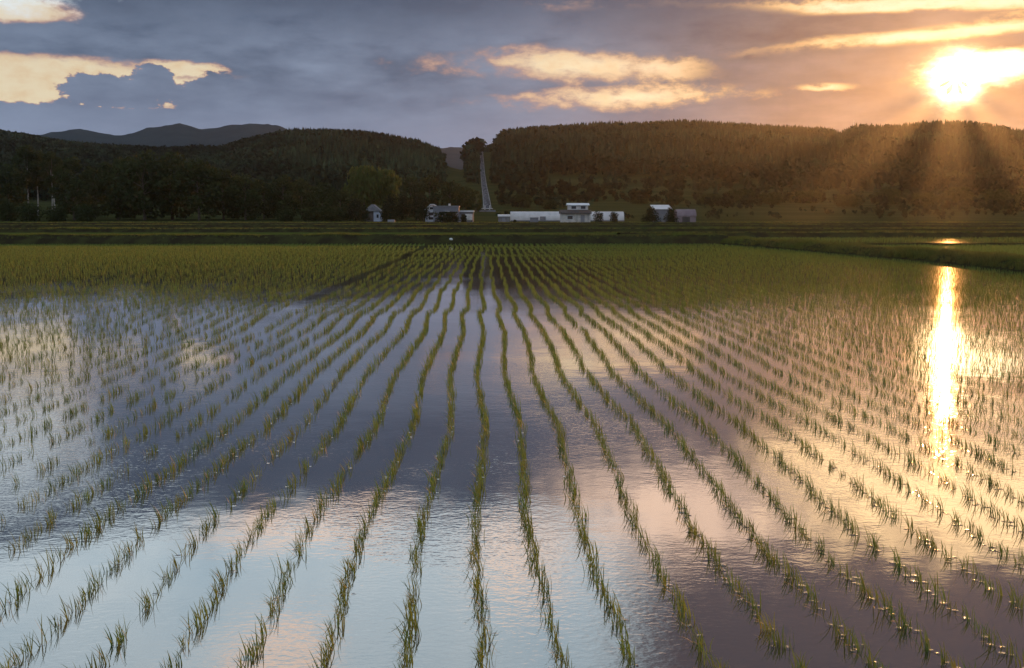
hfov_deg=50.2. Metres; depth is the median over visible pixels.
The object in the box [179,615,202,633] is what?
rice seedling
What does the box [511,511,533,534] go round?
rice seedling
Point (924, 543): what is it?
rice seedling
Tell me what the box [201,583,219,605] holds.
rice seedling
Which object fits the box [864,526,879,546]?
rice seedling
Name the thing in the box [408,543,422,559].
rice seedling
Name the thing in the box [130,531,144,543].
rice seedling
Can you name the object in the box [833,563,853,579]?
rice seedling
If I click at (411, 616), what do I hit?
rice seedling
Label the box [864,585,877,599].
rice seedling
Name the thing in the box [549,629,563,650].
rice seedling
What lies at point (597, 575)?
rice seedling
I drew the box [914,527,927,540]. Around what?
rice seedling
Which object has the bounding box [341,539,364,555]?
rice seedling
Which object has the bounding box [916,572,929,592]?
rice seedling
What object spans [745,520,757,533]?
rice seedling
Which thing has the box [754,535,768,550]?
rice seedling
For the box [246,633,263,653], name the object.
rice seedling
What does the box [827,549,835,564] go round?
rice seedling
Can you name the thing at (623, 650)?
rice seedling
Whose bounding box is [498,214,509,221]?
shed
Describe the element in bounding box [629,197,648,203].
hedgerow tree
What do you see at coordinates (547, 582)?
rice seedling
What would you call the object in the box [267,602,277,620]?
rice seedling
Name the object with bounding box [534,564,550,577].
rice seedling
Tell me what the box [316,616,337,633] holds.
rice seedling
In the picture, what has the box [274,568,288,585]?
rice seedling
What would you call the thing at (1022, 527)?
rice seedling
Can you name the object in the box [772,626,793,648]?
rice seedling
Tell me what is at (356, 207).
evergreen tree
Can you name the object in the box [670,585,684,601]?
rice seedling
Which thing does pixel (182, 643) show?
rice seedling
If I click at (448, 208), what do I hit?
flat roofed building
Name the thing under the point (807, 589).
rice seedling
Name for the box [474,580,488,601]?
rice seedling
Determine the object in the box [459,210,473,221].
garage
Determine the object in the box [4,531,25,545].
rice seedling
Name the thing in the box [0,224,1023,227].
bank
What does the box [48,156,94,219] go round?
broadleaf tree
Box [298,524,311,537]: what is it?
rice seedling
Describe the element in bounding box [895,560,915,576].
rice seedling
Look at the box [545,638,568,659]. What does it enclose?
rice seedling
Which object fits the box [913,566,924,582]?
rice seedling
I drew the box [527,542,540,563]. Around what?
rice seedling
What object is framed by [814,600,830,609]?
rice seedling
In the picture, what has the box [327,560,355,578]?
rice seedling
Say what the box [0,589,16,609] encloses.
rice seedling
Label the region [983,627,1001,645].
rice seedling
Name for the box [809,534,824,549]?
rice seedling
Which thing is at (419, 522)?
rice seedling
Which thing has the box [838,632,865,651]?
rice seedling
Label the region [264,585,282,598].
rice seedling
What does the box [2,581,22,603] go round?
rice seedling
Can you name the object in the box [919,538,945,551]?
rice seedling
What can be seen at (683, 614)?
rice seedling
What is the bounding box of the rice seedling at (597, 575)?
[589,564,608,582]
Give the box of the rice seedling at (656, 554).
[652,542,662,560]
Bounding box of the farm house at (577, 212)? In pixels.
[559,203,591,221]
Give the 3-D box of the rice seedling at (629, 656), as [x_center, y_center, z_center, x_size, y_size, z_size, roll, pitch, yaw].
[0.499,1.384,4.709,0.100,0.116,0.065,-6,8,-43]
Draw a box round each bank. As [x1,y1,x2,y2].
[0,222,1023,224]
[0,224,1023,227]
[0,227,1023,232]
[0,234,727,244]
[617,231,1023,237]
[720,238,1023,272]
[852,243,1023,245]
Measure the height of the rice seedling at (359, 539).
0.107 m
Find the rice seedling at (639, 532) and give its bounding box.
[633,522,644,539]
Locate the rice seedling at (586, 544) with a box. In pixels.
[576,535,596,551]
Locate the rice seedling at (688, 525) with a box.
[686,520,697,531]
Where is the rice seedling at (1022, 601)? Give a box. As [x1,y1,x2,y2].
[1007,592,1023,608]
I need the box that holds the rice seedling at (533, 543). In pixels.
[520,532,541,550]
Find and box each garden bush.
[432,211,459,221]
[460,214,466,221]
[592,210,603,221]
[609,212,618,221]
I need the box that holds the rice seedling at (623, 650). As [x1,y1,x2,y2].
[616,638,634,657]
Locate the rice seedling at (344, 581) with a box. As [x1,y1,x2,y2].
[338,574,350,588]
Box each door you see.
[659,214,665,221]
[682,217,689,221]
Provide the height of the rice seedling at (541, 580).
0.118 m
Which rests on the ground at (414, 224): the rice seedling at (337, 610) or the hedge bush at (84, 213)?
the hedge bush at (84, 213)
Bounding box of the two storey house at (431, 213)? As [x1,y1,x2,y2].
[425,204,436,221]
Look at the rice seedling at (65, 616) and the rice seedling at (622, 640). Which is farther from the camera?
the rice seedling at (65, 616)
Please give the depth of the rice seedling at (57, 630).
5.06 m
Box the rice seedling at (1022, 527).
[1011,514,1023,531]
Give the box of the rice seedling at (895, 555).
[890,546,901,563]
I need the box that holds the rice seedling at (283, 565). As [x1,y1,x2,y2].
[270,552,294,572]
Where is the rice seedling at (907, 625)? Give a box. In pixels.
[895,613,917,631]
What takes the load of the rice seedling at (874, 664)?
on the paddy water at (450, 626)
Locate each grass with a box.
[0,221,1023,242]
[2,231,726,238]
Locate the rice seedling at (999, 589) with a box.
[990,580,1002,595]
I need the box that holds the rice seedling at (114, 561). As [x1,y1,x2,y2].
[103,551,120,565]
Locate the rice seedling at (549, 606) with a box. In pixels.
[546,595,556,612]
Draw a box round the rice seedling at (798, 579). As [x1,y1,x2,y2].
[792,568,802,586]
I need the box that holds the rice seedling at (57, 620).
[47,615,65,626]
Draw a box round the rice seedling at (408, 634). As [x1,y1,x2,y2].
[401,625,415,642]
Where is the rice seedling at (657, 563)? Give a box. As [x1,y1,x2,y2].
[649,547,663,568]
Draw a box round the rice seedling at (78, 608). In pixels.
[63,594,82,611]
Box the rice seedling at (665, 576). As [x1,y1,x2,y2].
[657,570,669,581]
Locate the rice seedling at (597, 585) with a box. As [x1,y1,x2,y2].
[592,573,608,589]
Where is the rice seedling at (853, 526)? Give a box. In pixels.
[846,516,855,528]
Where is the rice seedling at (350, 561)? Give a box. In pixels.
[344,555,357,568]
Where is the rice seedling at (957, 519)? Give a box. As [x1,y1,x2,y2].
[954,512,967,525]
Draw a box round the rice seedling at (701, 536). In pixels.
[695,528,706,541]
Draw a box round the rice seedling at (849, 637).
[844,623,863,646]
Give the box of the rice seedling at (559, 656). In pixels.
[548,641,569,667]
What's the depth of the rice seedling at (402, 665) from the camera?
4.67 m
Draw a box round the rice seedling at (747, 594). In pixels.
[739,584,751,602]
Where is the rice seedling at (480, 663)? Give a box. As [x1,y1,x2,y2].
[474,650,495,667]
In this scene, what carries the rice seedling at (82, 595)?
on the paddy water at (450, 626)
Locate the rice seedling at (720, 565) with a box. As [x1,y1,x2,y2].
[714,557,727,571]
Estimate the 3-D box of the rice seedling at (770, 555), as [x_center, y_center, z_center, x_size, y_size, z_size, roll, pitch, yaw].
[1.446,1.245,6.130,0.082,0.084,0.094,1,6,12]
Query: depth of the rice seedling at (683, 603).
5.37 m
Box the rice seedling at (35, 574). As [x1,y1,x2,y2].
[22,561,44,581]
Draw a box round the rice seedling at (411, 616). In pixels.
[394,595,417,625]
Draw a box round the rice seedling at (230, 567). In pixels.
[223,554,237,570]
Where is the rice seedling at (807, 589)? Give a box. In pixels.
[790,574,815,595]
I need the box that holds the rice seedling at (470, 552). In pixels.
[465,545,480,559]
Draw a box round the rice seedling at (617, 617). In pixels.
[610,607,624,619]
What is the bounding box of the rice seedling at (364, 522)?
[356,515,370,528]
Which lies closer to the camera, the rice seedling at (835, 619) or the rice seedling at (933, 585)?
the rice seedling at (835, 619)
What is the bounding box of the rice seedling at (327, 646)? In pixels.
[318,630,340,652]
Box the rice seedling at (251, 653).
[238,633,259,661]
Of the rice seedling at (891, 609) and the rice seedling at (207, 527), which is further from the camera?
the rice seedling at (207, 527)
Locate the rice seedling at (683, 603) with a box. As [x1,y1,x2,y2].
[667,591,684,612]
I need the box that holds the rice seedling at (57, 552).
[47,541,60,559]
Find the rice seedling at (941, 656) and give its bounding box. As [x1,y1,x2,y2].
[935,641,948,664]
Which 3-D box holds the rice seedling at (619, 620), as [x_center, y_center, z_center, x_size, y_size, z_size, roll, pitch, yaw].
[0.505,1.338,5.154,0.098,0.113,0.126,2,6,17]
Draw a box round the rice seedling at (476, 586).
[468,574,489,593]
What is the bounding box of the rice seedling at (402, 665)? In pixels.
[398,647,417,667]
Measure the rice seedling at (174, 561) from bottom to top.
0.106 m
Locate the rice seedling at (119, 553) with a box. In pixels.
[110,542,127,560]
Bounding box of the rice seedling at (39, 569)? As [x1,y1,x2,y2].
[30,557,48,576]
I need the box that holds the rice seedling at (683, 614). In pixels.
[672,601,694,623]
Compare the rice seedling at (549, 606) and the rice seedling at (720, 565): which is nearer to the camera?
the rice seedling at (549, 606)
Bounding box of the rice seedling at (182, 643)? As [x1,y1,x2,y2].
[175,633,189,648]
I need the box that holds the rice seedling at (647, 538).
[638,529,649,544]
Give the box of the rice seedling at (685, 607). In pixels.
[670,598,690,618]
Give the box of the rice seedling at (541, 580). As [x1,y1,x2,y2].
[528,565,543,582]
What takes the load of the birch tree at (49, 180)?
on the hills
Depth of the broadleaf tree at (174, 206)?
359.77 m
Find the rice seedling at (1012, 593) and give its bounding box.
[1003,580,1017,604]
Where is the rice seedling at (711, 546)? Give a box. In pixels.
[705,535,720,553]
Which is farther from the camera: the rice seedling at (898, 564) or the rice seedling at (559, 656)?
the rice seedling at (898, 564)
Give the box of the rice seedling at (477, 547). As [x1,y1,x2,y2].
[475,538,482,553]
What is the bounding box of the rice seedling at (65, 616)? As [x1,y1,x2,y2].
[51,595,76,619]
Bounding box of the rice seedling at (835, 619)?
[821,606,847,626]
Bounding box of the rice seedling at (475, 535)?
[471,526,481,541]
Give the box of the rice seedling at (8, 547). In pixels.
[1,540,20,551]
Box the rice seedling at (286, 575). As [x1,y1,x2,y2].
[279,569,292,581]
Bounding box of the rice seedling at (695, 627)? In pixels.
[684,620,704,634]
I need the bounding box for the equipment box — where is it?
[530,217,538,221]
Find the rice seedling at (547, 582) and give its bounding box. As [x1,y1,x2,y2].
[536,570,551,587]
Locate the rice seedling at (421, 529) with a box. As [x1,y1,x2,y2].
[419,523,426,535]
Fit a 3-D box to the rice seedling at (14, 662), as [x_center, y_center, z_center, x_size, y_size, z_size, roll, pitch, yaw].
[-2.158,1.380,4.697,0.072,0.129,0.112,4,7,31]
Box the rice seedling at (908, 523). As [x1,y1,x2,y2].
[901,511,913,530]
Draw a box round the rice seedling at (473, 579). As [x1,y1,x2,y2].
[464,569,478,584]
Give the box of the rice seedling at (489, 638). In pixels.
[481,625,496,643]
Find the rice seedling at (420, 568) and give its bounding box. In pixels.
[412,558,424,572]
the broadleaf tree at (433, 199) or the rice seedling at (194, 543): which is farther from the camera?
the broadleaf tree at (433, 199)
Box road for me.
[480,152,490,207]
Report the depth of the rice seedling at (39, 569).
5.90 m
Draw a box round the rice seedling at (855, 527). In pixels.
[849,517,859,534]
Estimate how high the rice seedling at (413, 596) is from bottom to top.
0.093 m
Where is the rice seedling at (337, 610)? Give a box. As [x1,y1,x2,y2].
[330,602,341,618]
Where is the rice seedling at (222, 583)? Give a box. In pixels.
[207,568,229,588]
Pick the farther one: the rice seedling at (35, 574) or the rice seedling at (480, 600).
the rice seedling at (35, 574)
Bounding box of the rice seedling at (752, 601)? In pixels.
[731,588,760,607]
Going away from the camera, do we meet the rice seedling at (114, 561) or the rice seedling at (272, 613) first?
the rice seedling at (272, 613)
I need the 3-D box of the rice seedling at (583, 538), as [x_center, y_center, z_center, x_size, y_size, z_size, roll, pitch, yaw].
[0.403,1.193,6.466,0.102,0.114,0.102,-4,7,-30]
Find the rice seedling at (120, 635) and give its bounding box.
[116,615,131,639]
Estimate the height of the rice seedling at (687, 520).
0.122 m
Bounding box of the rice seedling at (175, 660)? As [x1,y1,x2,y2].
[161,649,181,667]
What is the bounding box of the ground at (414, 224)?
[22,222,1006,224]
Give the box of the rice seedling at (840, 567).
[822,559,845,574]
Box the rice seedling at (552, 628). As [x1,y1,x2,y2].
[545,617,556,635]
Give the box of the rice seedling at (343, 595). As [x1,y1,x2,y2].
[333,584,349,602]
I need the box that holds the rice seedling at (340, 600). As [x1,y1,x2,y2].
[331,592,348,607]
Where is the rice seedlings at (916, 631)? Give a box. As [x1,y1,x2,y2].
[0,387,1023,667]
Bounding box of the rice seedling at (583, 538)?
[579,528,590,543]
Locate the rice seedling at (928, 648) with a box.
[909,634,930,651]
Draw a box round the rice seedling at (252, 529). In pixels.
[238,522,258,534]
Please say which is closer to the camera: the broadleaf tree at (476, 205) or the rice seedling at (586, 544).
the rice seedling at (586, 544)
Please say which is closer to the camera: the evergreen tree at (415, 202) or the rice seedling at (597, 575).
the rice seedling at (597, 575)
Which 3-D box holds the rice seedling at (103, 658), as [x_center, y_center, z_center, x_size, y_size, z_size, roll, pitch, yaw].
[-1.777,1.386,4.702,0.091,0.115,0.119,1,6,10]
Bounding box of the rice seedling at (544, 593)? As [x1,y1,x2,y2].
[537,582,550,600]
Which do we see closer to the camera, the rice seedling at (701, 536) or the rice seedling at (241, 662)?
the rice seedling at (241, 662)
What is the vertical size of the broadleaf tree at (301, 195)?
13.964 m
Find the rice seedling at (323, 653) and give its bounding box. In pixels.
[315,640,331,662]
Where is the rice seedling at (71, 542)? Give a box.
[59,531,78,545]
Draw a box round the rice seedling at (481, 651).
[470,631,496,665]
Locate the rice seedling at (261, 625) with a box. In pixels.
[256,614,269,635]
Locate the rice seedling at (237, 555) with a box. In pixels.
[230,547,246,563]
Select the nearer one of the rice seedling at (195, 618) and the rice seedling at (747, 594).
the rice seedling at (195, 618)
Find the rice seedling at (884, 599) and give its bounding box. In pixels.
[871,586,892,609]
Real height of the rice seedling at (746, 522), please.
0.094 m
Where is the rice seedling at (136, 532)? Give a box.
[129,522,145,538]
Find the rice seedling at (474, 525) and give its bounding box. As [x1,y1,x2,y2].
[471,518,478,531]
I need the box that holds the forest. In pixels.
[0,118,1023,218]
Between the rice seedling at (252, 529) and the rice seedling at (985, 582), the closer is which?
the rice seedling at (985, 582)
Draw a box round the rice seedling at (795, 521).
[781,509,805,528]
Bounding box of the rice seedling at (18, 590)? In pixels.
[0,574,29,594]
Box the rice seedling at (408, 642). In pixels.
[390,624,411,651]
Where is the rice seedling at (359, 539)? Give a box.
[346,530,364,545]
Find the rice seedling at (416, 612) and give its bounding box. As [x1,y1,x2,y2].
[406,596,418,615]
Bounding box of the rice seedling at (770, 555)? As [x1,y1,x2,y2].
[765,550,776,560]
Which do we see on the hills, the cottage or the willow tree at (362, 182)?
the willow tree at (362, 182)
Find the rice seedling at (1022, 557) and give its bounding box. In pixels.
[1013,547,1023,563]
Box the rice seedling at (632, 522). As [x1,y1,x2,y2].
[626,514,637,528]
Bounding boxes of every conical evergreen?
[641,206,660,221]
[663,207,678,221]
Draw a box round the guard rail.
[479,206,494,211]
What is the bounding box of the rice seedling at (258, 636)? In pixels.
[248,625,271,644]
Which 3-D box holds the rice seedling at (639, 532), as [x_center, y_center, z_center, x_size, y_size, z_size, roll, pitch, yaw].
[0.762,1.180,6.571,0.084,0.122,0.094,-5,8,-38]
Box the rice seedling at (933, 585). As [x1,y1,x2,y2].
[925,572,937,595]
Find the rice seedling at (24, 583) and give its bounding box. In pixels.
[16,575,33,590]
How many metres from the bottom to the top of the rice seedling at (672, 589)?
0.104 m
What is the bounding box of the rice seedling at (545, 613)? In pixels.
[536,603,552,620]
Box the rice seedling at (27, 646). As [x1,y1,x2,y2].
[13,632,32,654]
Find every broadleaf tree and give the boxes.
[0,163,30,216]
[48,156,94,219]
[91,157,146,219]
[108,149,171,219]
[139,151,199,219]
[169,158,224,219]
[202,168,244,219]
[222,173,264,219]
[290,178,314,214]
[397,176,423,208]
[416,175,440,205]
[436,180,461,205]
[453,186,475,209]
[470,190,481,211]
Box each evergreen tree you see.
[345,198,363,220]
[358,205,371,221]
[379,201,393,221]
[381,193,403,219]
[395,192,412,219]
[409,193,426,220]
[415,196,430,221]
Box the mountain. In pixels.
[32,123,463,168]
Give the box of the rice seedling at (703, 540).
[695,533,708,546]
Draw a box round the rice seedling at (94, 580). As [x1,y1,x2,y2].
[85,569,102,587]
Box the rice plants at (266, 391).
[0,243,1023,667]
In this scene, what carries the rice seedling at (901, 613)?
on the paddy water at (450, 626)
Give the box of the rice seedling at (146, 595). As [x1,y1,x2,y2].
[141,588,158,604]
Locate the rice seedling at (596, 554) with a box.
[587,542,601,562]
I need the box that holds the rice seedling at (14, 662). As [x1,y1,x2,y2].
[3,642,23,667]
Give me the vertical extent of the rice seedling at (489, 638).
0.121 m
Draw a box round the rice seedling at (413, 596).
[404,587,418,604]
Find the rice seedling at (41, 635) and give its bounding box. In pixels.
[15,614,47,647]
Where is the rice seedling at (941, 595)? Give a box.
[934,582,949,602]
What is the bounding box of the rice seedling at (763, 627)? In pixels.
[757,611,774,631]
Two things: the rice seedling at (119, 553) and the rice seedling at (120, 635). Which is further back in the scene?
the rice seedling at (119, 553)
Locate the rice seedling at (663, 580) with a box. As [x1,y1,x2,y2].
[654,567,668,586]
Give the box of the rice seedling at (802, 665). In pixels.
[789,641,811,667]
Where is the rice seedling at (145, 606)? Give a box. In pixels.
[134,585,153,610]
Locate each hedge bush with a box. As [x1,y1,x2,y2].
[0,199,19,220]
[13,203,45,220]
[43,206,66,221]
[71,204,97,221]
[274,209,295,221]
[296,207,326,221]
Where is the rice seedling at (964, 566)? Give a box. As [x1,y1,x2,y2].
[956,554,968,568]
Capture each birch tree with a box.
[11,144,42,205]
[21,150,49,215]
[38,151,62,206]
[40,153,60,209]
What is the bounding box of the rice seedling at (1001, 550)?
[998,539,1007,553]
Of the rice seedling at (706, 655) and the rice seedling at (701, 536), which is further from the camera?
the rice seedling at (701, 536)
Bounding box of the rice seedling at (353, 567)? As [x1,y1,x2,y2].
[334,558,355,573]
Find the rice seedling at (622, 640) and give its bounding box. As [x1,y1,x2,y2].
[616,631,629,649]
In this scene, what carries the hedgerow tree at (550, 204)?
on the hills
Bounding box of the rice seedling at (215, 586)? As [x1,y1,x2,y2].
[201,574,223,594]
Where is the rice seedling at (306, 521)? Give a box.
[302,516,310,528]
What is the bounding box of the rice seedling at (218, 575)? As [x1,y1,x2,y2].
[209,568,227,581]
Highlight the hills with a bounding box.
[0,140,1023,221]
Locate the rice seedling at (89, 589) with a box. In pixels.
[81,576,102,595]
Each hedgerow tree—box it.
[513,193,532,207]
[541,199,556,208]
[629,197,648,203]
[1013,186,1023,204]
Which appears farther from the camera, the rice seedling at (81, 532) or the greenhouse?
the greenhouse
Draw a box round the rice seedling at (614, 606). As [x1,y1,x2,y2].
[603,593,619,615]
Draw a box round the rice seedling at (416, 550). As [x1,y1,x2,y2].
[408,542,424,555]
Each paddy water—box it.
[0,244,1023,667]
[759,238,1023,242]
[891,246,1022,254]
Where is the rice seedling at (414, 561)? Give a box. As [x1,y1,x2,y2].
[408,552,424,566]
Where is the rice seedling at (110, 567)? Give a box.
[101,560,116,572]
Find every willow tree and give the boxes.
[343,165,384,207]
[371,169,401,205]
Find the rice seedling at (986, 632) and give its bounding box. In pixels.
[981,622,996,640]
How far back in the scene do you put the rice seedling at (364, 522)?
6.77 m
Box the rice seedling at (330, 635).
[321,621,340,644]
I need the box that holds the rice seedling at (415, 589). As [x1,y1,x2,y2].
[404,573,419,592]
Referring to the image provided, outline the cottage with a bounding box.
[366,204,381,220]
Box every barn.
[650,205,669,221]
[674,209,696,221]
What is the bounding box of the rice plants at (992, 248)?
[761,236,1023,255]
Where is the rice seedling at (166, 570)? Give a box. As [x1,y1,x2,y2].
[156,562,172,576]
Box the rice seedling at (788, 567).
[777,551,789,573]
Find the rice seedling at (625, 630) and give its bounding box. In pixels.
[618,619,628,639]
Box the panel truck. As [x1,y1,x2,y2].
[465,214,471,221]
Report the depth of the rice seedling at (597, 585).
5.66 m
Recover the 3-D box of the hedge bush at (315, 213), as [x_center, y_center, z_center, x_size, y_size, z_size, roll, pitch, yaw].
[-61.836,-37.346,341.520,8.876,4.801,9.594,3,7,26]
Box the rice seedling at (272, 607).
[263,596,279,611]
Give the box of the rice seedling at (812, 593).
[810,584,820,601]
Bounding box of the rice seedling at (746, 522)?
[738,514,749,526]
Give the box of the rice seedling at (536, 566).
[527,555,543,570]
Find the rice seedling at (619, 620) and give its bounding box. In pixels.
[611,610,629,629]
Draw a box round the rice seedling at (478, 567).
[466,553,484,572]
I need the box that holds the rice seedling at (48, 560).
[38,548,53,568]
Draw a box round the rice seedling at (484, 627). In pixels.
[480,619,491,633]
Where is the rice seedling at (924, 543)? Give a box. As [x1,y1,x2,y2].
[920,530,934,546]
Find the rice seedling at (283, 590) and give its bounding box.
[269,579,285,594]
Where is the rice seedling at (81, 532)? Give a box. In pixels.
[74,523,86,538]
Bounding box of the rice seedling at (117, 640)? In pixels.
[104,622,124,646]
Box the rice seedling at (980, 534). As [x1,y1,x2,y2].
[974,525,988,540]
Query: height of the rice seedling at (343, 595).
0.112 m
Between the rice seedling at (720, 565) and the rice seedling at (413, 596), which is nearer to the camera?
the rice seedling at (413, 596)
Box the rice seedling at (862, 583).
[856,573,867,592]
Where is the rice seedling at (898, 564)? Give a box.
[893,553,901,567]
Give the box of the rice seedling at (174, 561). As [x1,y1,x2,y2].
[171,554,179,568]
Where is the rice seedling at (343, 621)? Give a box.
[330,605,344,629]
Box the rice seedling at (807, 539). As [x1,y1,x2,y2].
[800,529,816,540]
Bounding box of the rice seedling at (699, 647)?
[692,631,713,652]
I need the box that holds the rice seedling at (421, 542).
[412,533,422,545]
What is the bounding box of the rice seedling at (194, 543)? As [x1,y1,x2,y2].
[183,526,198,545]
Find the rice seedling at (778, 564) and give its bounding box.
[768,549,786,567]
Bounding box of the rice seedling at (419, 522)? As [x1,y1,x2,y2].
[412,512,422,526]
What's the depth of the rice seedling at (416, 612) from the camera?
5.30 m
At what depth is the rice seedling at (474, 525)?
6.71 m
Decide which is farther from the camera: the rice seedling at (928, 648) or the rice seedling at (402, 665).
the rice seedling at (928, 648)
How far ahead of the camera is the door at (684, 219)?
269.78 m
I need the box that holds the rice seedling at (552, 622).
[546,610,558,629]
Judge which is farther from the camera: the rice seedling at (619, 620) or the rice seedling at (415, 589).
the rice seedling at (415, 589)
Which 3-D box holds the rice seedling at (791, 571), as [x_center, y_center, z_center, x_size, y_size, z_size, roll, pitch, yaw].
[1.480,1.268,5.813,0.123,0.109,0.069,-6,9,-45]
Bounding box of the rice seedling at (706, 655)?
[688,641,714,665]
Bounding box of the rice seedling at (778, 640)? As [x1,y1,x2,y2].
[756,624,780,644]
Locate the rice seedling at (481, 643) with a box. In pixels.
[473,635,486,650]
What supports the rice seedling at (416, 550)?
on the paddy water at (450, 626)
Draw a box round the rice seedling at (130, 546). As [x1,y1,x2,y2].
[122,539,136,552]
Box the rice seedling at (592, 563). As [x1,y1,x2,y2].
[585,554,597,569]
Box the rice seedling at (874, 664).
[866,655,882,667]
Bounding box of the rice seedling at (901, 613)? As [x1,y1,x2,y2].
[884,603,911,627]
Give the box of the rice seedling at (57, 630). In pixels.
[47,616,58,634]
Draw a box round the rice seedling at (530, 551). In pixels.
[522,541,538,557]
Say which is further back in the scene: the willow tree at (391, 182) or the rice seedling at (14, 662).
the willow tree at (391, 182)
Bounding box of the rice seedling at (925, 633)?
[918,626,928,642]
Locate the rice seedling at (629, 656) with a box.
[615,648,637,667]
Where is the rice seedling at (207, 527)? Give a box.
[198,514,211,529]
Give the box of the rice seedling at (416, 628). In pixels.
[392,614,420,635]
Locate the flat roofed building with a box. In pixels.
[432,204,459,221]
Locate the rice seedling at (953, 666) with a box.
[941,647,958,667]
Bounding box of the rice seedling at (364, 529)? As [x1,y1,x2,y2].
[358,523,371,534]
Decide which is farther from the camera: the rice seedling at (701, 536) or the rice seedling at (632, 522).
the rice seedling at (632, 522)
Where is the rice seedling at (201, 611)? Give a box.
[185,597,207,620]
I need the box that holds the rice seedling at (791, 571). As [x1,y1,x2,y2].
[785,561,798,578]
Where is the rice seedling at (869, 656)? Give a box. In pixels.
[856,642,879,665]
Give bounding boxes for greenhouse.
[510,212,623,220]
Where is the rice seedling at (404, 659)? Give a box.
[398,648,412,663]
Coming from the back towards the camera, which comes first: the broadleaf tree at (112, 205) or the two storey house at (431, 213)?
the broadleaf tree at (112, 205)
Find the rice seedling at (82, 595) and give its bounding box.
[77,586,87,602]
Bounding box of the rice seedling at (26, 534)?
[18,527,31,541]
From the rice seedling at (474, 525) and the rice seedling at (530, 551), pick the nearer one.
the rice seedling at (530, 551)
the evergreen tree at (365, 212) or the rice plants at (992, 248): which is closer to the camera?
the rice plants at (992, 248)
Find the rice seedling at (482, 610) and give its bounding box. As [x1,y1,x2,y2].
[473,599,489,615]
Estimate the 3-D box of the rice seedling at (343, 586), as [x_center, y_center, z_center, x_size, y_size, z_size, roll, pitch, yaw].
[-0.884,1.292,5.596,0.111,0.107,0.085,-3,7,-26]
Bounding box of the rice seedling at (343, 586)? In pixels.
[335,579,348,593]
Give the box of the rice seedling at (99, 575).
[83,564,106,582]
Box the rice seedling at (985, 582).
[980,571,993,589]
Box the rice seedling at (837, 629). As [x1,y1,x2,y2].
[834,615,851,635]
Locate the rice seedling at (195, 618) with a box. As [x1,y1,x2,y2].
[189,606,202,628]
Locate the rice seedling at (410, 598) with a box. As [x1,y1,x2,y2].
[404,591,421,606]
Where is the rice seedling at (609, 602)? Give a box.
[604,586,612,607]
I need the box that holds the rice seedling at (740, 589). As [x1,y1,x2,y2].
[729,571,745,592]
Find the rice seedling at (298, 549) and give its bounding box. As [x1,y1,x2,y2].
[278,535,306,554]
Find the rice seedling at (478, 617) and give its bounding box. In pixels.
[471,605,487,624]
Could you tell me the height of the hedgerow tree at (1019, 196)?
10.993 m
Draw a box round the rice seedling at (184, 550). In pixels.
[173,539,191,555]
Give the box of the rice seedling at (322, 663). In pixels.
[303,644,337,667]
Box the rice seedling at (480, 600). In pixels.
[468,595,486,608]
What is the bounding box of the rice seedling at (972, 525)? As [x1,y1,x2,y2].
[960,519,974,530]
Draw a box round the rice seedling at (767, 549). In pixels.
[761,541,774,555]
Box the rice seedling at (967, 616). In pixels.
[955,600,974,621]
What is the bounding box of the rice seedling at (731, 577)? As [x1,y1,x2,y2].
[724,566,739,586]
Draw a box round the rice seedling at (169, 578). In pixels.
[156,571,171,581]
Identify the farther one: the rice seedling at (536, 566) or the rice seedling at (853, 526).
the rice seedling at (853, 526)
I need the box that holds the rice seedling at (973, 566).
[966,556,978,573]
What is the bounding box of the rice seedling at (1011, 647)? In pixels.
[993,633,1016,654]
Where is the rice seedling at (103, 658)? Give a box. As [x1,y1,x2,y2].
[92,645,110,665]
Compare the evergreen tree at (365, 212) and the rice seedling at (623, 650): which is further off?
the evergreen tree at (365, 212)
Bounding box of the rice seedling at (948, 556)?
[936,549,957,561]
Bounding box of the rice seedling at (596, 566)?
[580,555,603,574]
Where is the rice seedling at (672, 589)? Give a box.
[665,581,680,597]
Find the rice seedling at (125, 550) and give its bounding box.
[114,539,133,556]
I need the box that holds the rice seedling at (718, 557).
[705,548,720,564]
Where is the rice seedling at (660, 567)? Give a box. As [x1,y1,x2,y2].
[652,557,666,574]
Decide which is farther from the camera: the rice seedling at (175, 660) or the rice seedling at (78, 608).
the rice seedling at (78, 608)
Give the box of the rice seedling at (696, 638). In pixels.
[686,628,702,642]
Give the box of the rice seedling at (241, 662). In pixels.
[232,650,253,667]
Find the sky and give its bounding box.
[0,0,1023,147]
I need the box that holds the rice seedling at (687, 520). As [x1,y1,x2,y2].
[675,509,696,527]
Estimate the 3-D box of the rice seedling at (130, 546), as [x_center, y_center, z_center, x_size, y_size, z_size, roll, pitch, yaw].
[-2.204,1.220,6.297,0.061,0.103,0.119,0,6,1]
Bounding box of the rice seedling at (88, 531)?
[80,518,91,535]
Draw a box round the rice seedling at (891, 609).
[874,595,899,615]
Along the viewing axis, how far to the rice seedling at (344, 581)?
5.70 m
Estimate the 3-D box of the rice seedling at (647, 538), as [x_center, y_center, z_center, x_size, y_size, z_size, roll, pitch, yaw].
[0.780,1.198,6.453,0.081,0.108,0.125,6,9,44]

